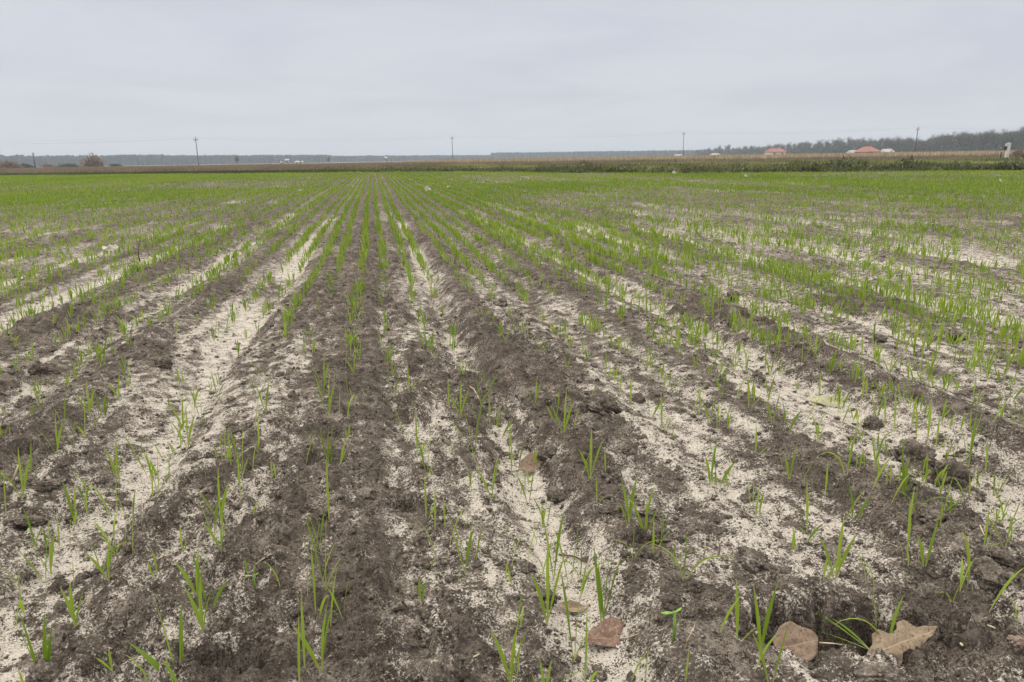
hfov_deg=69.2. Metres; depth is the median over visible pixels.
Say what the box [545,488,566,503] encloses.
soil clod
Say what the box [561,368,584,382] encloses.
soil clod
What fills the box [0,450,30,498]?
wheat seedling
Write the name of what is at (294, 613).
soil clod
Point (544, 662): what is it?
soil clod
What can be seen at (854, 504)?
wheat seedling
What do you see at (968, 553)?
wheat seedling
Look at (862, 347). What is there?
wheat seedling
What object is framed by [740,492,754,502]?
soil clod
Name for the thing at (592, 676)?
wheat seedling
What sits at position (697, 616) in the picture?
soil clod
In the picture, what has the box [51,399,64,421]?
wheat seedling
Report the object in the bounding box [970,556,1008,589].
soil clod
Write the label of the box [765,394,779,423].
wheat seedling
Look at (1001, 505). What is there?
wheat seedling
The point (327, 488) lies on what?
wheat seedling
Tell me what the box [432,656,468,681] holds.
soil clod
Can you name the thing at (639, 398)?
soil clod
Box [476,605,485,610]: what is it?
soil clod
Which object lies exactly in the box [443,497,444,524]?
wheat seedling
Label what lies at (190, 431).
wheat seedling
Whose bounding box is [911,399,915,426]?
wheat seedling
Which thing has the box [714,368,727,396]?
wheat seedling
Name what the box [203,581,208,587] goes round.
soil clod
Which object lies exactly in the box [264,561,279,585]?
wheat seedling
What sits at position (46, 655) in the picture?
wheat seedling
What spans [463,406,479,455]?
wheat seedling
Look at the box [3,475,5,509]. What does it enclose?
wheat seedling
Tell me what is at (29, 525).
wheat seedling
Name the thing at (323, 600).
wheat seedling
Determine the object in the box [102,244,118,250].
white scrap
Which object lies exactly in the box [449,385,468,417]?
wheat seedling
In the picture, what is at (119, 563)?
soil clod
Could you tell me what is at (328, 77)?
sky
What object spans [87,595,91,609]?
straw
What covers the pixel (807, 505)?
wheat seedling
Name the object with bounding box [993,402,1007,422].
wheat seedling
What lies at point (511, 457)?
wheat seedling
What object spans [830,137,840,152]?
bare tree
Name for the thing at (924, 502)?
wheat seedling
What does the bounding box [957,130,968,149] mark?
bare tree
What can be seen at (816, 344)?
wheat seedling
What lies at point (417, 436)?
wheat seedling
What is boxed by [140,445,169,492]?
wheat seedling
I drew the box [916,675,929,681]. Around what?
soil clod
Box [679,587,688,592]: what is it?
soil clod
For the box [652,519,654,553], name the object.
wheat seedling
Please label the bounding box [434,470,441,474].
soil clod
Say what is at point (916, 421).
wheat seedling
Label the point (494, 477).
wheat seedling
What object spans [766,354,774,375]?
wheat seedling
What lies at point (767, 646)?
wheat seedling
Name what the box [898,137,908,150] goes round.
bare tree
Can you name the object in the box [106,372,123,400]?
wheat seedling
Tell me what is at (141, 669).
wheat seedling
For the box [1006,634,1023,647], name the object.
pebble
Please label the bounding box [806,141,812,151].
bare tree
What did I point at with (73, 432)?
wheat seedling
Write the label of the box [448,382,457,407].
wheat seedling
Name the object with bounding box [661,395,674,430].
wheat seedling
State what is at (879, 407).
wheat seedling
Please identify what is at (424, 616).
soil crumbs
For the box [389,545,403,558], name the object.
soil clod
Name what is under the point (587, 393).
soil clod
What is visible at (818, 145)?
bare tree
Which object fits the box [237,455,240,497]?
wheat seedling
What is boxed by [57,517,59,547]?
wheat seedling
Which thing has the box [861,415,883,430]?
soil clod
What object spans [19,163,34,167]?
bush
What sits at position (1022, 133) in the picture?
bare tree
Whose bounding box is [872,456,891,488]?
wheat seedling
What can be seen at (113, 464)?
wheat seedling
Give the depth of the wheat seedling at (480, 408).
2.21 m
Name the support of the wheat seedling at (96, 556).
on the ground at (218, 646)
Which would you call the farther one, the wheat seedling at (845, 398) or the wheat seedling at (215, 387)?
the wheat seedling at (215, 387)
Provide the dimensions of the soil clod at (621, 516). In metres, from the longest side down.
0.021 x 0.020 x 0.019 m
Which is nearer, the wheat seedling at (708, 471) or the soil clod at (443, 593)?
the soil clod at (443, 593)
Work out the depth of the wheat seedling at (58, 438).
1.92 m
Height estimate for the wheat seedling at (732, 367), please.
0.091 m
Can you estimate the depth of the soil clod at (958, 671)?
1.11 m
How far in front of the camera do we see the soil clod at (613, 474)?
1.71 m
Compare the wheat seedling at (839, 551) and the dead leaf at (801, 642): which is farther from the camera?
the wheat seedling at (839, 551)
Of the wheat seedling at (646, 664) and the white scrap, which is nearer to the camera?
the wheat seedling at (646, 664)
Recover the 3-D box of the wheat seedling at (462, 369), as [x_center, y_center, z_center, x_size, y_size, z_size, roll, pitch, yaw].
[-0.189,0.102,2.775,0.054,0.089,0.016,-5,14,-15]
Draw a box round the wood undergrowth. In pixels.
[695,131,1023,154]
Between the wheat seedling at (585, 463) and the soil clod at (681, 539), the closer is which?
the soil clod at (681, 539)
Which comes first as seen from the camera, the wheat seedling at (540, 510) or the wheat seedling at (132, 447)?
the wheat seedling at (540, 510)
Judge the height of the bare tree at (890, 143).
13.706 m
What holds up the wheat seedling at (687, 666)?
on the ground at (218, 646)
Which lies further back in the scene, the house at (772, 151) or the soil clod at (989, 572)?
the house at (772, 151)
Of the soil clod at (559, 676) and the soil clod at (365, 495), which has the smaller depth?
the soil clod at (559, 676)
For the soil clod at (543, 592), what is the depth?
1.33 m
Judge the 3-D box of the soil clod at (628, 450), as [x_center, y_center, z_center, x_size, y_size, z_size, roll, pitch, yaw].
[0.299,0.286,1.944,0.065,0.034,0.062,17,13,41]
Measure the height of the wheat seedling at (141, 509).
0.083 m
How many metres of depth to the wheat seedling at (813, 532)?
1.48 m
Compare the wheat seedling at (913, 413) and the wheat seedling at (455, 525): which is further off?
the wheat seedling at (913, 413)
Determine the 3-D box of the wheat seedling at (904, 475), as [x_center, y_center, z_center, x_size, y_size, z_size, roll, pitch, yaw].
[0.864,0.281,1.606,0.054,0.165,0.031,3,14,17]
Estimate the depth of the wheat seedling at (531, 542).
1.42 m
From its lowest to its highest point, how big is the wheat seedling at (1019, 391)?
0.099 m
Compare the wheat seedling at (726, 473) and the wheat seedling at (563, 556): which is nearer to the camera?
the wheat seedling at (563, 556)
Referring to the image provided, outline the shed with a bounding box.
[880,147,894,152]
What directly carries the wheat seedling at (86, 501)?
on the ground at (218, 646)
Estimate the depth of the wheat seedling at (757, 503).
1.58 m
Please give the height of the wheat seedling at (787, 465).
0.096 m
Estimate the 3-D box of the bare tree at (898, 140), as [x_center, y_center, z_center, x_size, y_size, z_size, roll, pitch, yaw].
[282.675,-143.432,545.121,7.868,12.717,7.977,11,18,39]
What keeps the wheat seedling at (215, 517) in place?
on the ground at (218, 646)
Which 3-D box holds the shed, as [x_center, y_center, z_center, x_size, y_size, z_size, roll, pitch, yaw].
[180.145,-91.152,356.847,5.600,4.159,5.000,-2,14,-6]
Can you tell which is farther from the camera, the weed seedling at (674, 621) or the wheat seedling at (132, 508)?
the wheat seedling at (132, 508)
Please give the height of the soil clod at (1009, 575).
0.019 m
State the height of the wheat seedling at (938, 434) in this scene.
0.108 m
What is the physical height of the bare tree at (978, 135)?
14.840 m
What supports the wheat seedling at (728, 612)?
on the ground at (218, 646)
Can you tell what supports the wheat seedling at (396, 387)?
on the ground at (218, 646)
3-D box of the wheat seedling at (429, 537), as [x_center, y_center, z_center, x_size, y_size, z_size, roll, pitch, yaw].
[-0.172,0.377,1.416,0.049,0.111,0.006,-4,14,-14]
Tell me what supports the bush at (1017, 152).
on the ground at (218, 646)
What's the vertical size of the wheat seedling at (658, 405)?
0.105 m
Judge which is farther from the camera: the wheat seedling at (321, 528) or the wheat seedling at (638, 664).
the wheat seedling at (321, 528)
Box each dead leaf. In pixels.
[519,452,543,471]
[558,600,588,611]
[584,617,623,647]
[772,621,842,660]
[807,395,844,406]
[867,620,937,665]
[997,344,1014,349]
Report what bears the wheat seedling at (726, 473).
on the ground at (218, 646)
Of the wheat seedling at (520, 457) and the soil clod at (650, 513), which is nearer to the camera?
the soil clod at (650, 513)
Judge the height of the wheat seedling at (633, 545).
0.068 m
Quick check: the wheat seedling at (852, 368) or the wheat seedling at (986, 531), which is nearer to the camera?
the wheat seedling at (986, 531)
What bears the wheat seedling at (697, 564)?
on the ground at (218, 646)
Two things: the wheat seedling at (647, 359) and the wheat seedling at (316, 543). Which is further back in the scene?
the wheat seedling at (647, 359)
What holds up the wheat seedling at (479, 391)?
on the ground at (218, 646)
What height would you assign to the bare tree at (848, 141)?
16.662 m
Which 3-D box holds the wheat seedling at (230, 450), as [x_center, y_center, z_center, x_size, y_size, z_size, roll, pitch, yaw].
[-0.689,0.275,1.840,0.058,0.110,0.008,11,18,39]
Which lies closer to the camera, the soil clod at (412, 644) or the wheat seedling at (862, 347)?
the soil clod at (412, 644)
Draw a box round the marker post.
[1004,143,1010,157]
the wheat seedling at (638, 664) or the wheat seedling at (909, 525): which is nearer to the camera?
the wheat seedling at (638, 664)
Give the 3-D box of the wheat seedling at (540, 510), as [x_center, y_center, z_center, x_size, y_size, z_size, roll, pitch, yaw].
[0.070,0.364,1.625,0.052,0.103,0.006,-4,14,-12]
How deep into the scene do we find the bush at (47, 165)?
348.13 m
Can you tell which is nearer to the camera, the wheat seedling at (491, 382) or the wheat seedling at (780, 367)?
the wheat seedling at (491, 382)
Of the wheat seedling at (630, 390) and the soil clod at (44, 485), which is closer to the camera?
the soil clod at (44, 485)
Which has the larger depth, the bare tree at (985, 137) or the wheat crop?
the bare tree at (985, 137)
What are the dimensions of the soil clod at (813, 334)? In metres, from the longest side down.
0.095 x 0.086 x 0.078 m
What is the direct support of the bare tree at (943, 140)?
on the ground at (218, 646)
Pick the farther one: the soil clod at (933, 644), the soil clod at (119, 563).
the soil clod at (119, 563)
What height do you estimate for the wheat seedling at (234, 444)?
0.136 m
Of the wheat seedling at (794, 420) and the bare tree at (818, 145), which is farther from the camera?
the bare tree at (818, 145)
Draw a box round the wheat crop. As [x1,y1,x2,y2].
[0,169,1023,681]
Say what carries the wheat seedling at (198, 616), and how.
on the ground at (218, 646)
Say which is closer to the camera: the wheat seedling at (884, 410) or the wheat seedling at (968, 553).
the wheat seedling at (968, 553)
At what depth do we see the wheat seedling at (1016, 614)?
1.18 m
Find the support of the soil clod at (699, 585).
on the ground at (218, 646)
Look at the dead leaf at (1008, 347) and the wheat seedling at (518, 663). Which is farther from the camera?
the dead leaf at (1008, 347)
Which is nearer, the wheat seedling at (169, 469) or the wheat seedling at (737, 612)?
the wheat seedling at (737, 612)
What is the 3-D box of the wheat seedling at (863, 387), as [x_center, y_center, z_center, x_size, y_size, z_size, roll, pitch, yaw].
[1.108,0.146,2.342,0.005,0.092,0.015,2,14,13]
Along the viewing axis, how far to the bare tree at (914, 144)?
528.89 m
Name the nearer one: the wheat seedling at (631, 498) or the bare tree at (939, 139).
the wheat seedling at (631, 498)
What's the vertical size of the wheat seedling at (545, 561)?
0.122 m
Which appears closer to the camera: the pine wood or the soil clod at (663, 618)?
the soil clod at (663, 618)
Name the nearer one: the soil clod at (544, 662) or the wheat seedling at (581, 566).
the soil clod at (544, 662)
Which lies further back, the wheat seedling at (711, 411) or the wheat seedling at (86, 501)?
the wheat seedling at (711, 411)
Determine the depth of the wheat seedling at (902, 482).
1.57 m
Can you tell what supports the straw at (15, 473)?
on the ground at (218, 646)
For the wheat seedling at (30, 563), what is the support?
on the ground at (218, 646)
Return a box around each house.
[765,147,786,154]
[854,144,881,152]
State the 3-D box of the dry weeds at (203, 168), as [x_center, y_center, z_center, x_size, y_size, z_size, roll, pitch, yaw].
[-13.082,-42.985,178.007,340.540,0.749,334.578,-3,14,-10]
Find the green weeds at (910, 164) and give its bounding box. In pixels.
[255,155,1023,172]
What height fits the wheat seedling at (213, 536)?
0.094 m
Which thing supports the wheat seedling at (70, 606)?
on the ground at (218, 646)
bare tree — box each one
[794,142,802,153]
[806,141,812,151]
[813,142,820,152]
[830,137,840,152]
[835,137,844,151]
[839,142,847,150]
[846,135,852,145]
[851,139,858,147]
[859,138,867,147]
[863,137,873,146]
[876,138,884,148]
[887,136,896,148]
[892,137,900,148]
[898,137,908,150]
[906,138,913,151]
[911,138,918,150]
[933,135,945,148]
[939,135,948,150]
[945,131,956,150]
[955,133,966,148]
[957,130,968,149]
[966,133,976,150]
[974,132,984,147]
[980,129,993,149]
[986,129,1001,150]
[991,129,1000,150]
[1001,128,1015,145]
[1007,131,1018,149]
[1015,130,1023,149]
[1018,126,1023,142]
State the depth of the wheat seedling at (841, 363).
2.57 m
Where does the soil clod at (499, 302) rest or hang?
on the ground at (218, 646)
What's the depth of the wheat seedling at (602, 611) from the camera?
1.28 m
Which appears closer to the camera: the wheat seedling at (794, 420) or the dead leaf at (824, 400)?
the wheat seedling at (794, 420)
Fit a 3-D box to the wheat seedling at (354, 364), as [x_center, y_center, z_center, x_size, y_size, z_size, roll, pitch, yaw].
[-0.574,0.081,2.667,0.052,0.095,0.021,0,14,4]
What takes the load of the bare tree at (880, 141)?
on the ground at (218, 646)
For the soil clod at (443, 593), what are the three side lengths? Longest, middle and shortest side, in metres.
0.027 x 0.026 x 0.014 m
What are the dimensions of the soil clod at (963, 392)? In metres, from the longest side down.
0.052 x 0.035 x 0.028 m
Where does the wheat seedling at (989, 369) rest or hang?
on the ground at (218, 646)
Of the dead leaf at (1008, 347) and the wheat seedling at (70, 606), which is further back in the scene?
the dead leaf at (1008, 347)
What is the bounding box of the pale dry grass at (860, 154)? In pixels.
[402,150,1023,162]
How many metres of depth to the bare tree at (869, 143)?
574.22 m
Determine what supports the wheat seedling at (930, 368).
on the ground at (218, 646)
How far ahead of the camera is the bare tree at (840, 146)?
611.56 m
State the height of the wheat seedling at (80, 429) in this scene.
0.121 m
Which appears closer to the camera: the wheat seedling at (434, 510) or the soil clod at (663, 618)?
the soil clod at (663, 618)
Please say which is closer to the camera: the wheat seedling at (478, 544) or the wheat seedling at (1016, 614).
the wheat seedling at (1016, 614)
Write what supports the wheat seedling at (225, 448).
on the ground at (218, 646)
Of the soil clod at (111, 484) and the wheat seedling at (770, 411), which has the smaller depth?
the soil clod at (111, 484)
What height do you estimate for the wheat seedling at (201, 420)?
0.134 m
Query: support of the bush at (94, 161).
on the ground at (218, 646)
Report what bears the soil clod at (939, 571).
on the ground at (218, 646)
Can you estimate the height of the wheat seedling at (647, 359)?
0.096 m
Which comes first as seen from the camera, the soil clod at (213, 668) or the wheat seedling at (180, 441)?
the soil clod at (213, 668)
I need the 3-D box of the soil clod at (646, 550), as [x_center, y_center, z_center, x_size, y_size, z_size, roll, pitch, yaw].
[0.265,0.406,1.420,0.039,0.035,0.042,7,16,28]
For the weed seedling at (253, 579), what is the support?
on the ground at (218, 646)
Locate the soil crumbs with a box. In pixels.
[0,220,1023,681]
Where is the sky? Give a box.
[0,0,1023,156]
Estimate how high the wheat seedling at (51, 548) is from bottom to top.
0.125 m
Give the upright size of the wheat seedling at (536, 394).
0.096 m
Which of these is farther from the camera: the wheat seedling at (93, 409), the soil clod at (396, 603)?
the wheat seedling at (93, 409)
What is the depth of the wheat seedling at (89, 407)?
2.26 m
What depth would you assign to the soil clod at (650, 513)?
1.55 m
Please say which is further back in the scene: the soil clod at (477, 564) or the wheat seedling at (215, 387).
the wheat seedling at (215, 387)
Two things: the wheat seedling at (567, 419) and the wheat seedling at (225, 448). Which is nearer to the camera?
the wheat seedling at (225, 448)
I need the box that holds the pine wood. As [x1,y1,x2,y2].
[0,148,978,166]
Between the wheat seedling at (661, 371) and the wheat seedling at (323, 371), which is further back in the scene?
the wheat seedling at (661, 371)
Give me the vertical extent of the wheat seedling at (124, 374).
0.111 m
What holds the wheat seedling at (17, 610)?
on the ground at (218, 646)
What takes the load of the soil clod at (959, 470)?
on the ground at (218, 646)
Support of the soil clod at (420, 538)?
on the ground at (218, 646)
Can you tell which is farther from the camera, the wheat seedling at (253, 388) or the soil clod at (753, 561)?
the wheat seedling at (253, 388)
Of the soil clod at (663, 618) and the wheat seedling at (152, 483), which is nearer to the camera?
the soil clod at (663, 618)
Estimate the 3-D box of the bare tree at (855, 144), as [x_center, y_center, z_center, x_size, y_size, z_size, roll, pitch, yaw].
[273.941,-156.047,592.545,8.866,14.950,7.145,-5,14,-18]
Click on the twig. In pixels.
(573, 556)
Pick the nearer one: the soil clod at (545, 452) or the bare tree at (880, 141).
the soil clod at (545, 452)
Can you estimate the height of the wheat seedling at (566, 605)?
0.163 m
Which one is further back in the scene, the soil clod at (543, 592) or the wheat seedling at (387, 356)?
the wheat seedling at (387, 356)
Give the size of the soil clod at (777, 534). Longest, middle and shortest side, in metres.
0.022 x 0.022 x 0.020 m
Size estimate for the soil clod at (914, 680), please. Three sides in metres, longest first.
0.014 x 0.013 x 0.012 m
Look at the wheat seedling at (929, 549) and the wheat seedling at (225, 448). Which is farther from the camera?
the wheat seedling at (225, 448)
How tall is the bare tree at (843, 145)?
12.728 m
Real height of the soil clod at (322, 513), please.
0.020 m
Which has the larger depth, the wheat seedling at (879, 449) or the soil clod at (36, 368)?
the soil clod at (36, 368)
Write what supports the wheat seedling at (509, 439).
on the ground at (218, 646)
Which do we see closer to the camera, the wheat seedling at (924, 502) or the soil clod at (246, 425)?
the wheat seedling at (924, 502)
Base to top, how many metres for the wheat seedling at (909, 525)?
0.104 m
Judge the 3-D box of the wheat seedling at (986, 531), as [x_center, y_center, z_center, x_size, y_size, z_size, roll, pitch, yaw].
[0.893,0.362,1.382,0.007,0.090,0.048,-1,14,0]
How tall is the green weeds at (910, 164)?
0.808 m
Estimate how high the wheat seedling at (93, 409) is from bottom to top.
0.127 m
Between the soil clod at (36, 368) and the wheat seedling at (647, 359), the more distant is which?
the soil clod at (36, 368)
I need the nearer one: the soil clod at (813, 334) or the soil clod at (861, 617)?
the soil clod at (861, 617)
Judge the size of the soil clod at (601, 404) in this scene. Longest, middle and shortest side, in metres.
0.110 x 0.099 x 0.091 m
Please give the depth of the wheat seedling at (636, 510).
1.50 m
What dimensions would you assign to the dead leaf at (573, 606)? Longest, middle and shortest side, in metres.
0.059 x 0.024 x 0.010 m
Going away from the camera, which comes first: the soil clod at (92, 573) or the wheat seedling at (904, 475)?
the soil clod at (92, 573)
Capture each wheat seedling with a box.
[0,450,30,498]
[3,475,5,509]
[12,444,31,479]
[16,590,22,626]
[17,564,24,613]
[17,606,52,663]
[18,537,47,582]
[23,508,43,548]
[30,521,54,572]
[37,415,62,451]
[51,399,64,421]
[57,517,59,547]
[60,580,86,626]
[62,481,76,524]
[65,420,74,445]
[72,380,95,413]
[72,471,88,494]
[76,404,84,436]
[78,389,102,426]
[85,482,87,521]
[86,537,114,580]
[87,481,109,516]
[87,537,115,570]
[94,392,109,417]
[99,531,129,554]
[105,442,123,478]
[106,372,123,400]
[116,489,135,527]
[118,359,131,385]
[124,654,147,681]
[125,428,142,457]
[129,592,182,671]
[132,444,152,476]
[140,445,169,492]
[141,495,141,524]
[151,471,152,497]
[166,413,185,438]
[168,457,169,484]
[171,399,189,430]
[171,409,194,448]
[174,546,207,596]
[180,426,181,456]
[183,381,198,409]
[184,575,211,632]
[188,385,210,424]
[191,553,227,608]
[198,471,229,520]
[199,498,218,535]
[203,512,228,550]
[210,371,223,397]
[223,422,228,460]
[227,429,240,464]
[228,425,249,477]
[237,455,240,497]
[249,374,264,399]
[254,380,269,414]
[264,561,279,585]
[292,603,332,670]
[297,618,299,681]
[298,518,320,561]
[301,594,304,667]
[304,515,340,590]
[307,511,324,547]
[311,362,329,384]
[311,548,327,617]
[314,373,326,398]
[314,386,333,417]
[317,419,337,463]
[326,468,329,518]
[330,570,336,627]
[345,353,358,372]
[381,347,391,363]
[384,346,395,362]
[387,376,398,397]
[407,363,417,391]
[415,409,426,460]
[415,518,435,559]
[417,437,435,478]
[424,476,433,517]
[434,490,435,529]
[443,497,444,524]
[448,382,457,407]
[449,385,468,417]
[449,508,475,553]
[450,508,463,542]
[451,528,473,575]
[456,362,467,376]
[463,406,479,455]
[467,530,481,559]
[471,396,483,419]
[475,375,490,403]
[476,457,499,499]
[481,367,497,390]
[491,624,529,681]
[493,406,512,438]
[509,426,510,452]
[509,442,523,471]
[511,442,511,473]
[516,467,534,502]
[516,640,520,681]
[526,376,540,405]
[527,518,540,564]
[530,543,563,624]
[533,487,554,525]
[539,536,556,586]
[541,509,564,580]
[547,398,559,419]
[550,389,574,432]
[554,516,580,584]
[558,547,617,582]
[560,570,591,661]
[578,428,602,478]
[584,614,597,681]
[594,548,620,622]
[596,478,604,502]
[617,532,663,558]
[619,490,635,523]
[621,477,637,520]
[623,334,635,352]
[628,484,654,528]
[630,375,631,401]
[632,654,645,679]
[636,501,658,528]
[639,348,653,370]
[645,390,662,417]
[645,648,648,677]
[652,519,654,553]
[657,535,731,579]
[658,545,693,566]
[659,358,664,378]
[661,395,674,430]
[665,328,672,348]
[685,650,688,681]
[692,348,698,368]
[703,337,712,354]
[703,394,715,423]
[705,441,716,483]
[710,340,722,357]
[711,449,735,486]
[713,359,725,372]
[714,357,728,377]
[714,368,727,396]
[720,596,740,632]
[728,347,740,368]
[735,579,755,639]
[748,377,762,405]
[753,583,777,657]
[753,618,790,681]
[755,426,766,454]
[755,484,759,519]
[755,635,775,670]
[765,374,775,400]
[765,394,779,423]
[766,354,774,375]
[775,354,789,375]
[781,397,802,431]
[784,445,796,478]
[798,507,823,544]
[806,488,808,529]
[807,333,823,355]
[815,431,856,475]
[818,612,869,649]
[819,514,857,579]
[824,357,837,373]
[825,464,827,496]
[836,595,903,633]
[837,383,850,408]
[838,355,845,371]
[846,358,857,377]
[846,491,863,519]
[848,481,871,519]
[853,548,865,583]
[855,354,866,378]
[861,334,862,359]
[861,375,864,401]
[871,393,886,415]
[871,435,884,464]
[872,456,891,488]
[882,351,899,373]
[884,396,885,427]
[891,474,909,503]
[894,392,896,429]
[902,436,926,497]
[905,486,945,510]
[907,353,915,380]
[907,505,910,548]
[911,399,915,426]
[911,486,914,513]
[915,355,926,376]
[916,404,917,439]
[917,519,938,566]
[925,356,936,380]
[927,400,931,442]
[928,353,939,376]
[935,414,948,450]
[935,466,966,510]
[960,409,983,467]
[962,532,970,585]
[964,352,976,373]
[972,373,976,400]
[983,511,998,545]
[984,359,994,379]
[985,438,987,474]
[989,568,1022,611]
[992,490,1003,523]
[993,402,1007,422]
[1004,594,1017,632]
[1008,374,1023,402]
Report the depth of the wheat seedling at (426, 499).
1.60 m
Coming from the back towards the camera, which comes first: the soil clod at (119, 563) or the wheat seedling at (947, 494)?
the wheat seedling at (947, 494)
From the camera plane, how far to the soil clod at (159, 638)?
1.16 m
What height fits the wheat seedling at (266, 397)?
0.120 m
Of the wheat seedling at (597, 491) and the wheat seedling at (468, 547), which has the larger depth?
the wheat seedling at (597, 491)
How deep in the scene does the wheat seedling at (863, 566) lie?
1.34 m
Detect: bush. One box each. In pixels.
[0,160,25,168]
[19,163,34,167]
[38,163,56,167]
[56,163,79,167]
[77,151,104,166]
[1011,148,1023,157]
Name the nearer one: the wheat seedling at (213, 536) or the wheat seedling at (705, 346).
the wheat seedling at (213, 536)
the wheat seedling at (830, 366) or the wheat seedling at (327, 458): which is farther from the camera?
the wheat seedling at (830, 366)
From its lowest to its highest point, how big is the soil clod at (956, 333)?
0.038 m
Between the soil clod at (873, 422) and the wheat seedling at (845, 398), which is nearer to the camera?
the soil clod at (873, 422)
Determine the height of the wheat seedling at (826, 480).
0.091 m
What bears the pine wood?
on the ground at (218, 646)
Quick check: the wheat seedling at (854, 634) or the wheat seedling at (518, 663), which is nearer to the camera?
the wheat seedling at (518, 663)
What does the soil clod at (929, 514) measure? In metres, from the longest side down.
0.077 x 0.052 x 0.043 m
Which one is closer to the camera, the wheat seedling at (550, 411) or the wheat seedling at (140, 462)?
the wheat seedling at (140, 462)
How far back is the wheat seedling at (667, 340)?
2.93 m
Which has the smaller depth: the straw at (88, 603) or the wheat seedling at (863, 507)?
the straw at (88, 603)
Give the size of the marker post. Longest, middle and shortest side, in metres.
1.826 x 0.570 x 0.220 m
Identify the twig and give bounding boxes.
[558,553,587,562]
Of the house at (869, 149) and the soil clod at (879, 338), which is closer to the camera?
the soil clod at (879, 338)
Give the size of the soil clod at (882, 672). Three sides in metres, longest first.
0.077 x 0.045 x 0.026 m
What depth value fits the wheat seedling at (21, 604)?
1.33 m
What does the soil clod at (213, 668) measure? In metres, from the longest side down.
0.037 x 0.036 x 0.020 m
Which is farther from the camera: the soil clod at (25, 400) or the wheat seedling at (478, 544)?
the soil clod at (25, 400)
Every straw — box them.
[12,465,18,481]
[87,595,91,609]
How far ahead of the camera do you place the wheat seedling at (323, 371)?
2.49 m
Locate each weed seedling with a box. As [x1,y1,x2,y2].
[244,573,258,588]
[661,607,681,641]
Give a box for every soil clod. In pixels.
[0,664,13,672]
[11,515,48,526]
[13,395,32,407]
[25,653,63,681]
[26,477,66,491]
[28,363,49,375]
[40,626,67,653]
[63,584,68,591]
[87,570,100,575]
[105,480,120,488]
[114,559,124,568]
[153,635,164,642]
[154,356,172,368]
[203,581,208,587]
[209,666,220,671]
[238,419,253,433]
[275,371,283,376]
[289,608,300,617]
[318,510,327,518]
[338,586,349,594]
[342,459,357,473]
[355,491,370,498]
[387,595,406,612]
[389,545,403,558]
[409,641,417,648]
[410,608,421,615]
[413,533,426,543]
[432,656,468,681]
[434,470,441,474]
[437,589,449,597]
[471,560,481,567]
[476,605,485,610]
[493,298,506,306]
[535,443,556,460]
[540,589,557,608]
[541,658,548,666]
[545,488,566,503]
[554,670,564,681]
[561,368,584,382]
[581,391,594,395]
[586,394,619,415]
[599,502,625,514]
[600,466,623,484]
[617,443,637,456]
[617,513,626,519]
[626,646,633,651]
[627,393,645,403]
[639,510,656,518]
[640,544,659,560]
[646,523,673,543]
[654,392,663,396]
[658,614,668,624]
[659,593,681,610]
[677,536,685,543]
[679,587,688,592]
[686,579,705,592]
[694,614,701,619]
[727,289,740,298]
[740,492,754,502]
[741,547,771,573]
[773,531,782,537]
[773,584,779,590]
[796,606,805,612]
[801,559,812,565]
[802,332,822,339]
[808,669,822,680]
[832,535,846,546]
[844,522,850,526]
[852,661,908,681]
[856,615,867,624]
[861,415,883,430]
[874,333,887,342]
[887,619,896,626]
[893,438,936,467]
[909,678,918,681]
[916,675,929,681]
[919,508,949,523]
[926,562,950,578]
[927,478,935,484]
[927,641,936,648]
[930,458,973,490]
[946,331,965,340]
[954,667,962,676]
[958,389,970,396]
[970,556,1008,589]
[979,543,1018,568]
[1003,570,1018,582]
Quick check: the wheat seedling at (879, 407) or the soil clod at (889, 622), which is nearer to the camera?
the soil clod at (889, 622)
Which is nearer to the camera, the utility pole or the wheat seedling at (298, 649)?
the wheat seedling at (298, 649)
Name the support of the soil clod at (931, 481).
on the ground at (218, 646)
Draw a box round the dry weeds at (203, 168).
[0,153,1023,173]
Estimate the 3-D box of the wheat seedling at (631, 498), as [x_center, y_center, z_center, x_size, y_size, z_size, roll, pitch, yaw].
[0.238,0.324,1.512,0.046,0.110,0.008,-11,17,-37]
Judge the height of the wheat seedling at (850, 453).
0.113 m
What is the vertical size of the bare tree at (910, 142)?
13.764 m
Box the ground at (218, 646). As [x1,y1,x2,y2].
[0,158,1023,681]
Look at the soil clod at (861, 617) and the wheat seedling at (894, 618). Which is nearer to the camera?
the wheat seedling at (894, 618)
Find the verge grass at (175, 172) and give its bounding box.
[0,169,370,174]
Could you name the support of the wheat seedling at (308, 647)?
on the ground at (218, 646)
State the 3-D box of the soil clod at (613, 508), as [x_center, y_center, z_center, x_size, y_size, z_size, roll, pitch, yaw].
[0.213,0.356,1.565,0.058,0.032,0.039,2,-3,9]
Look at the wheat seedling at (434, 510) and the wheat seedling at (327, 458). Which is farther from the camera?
the wheat seedling at (327, 458)
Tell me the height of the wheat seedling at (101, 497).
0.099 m
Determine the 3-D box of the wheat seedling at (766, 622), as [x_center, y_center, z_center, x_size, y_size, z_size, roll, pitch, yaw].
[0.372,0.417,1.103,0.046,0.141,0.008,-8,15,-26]
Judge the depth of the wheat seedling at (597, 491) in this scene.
1.60 m
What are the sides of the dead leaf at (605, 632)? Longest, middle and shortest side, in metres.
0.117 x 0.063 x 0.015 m
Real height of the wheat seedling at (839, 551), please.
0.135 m
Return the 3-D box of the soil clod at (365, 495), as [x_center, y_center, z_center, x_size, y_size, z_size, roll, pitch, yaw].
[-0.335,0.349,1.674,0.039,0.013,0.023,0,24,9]
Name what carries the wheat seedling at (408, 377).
on the ground at (218, 646)
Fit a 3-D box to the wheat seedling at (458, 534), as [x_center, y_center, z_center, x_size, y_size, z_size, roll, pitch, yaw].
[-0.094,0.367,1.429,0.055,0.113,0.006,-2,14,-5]

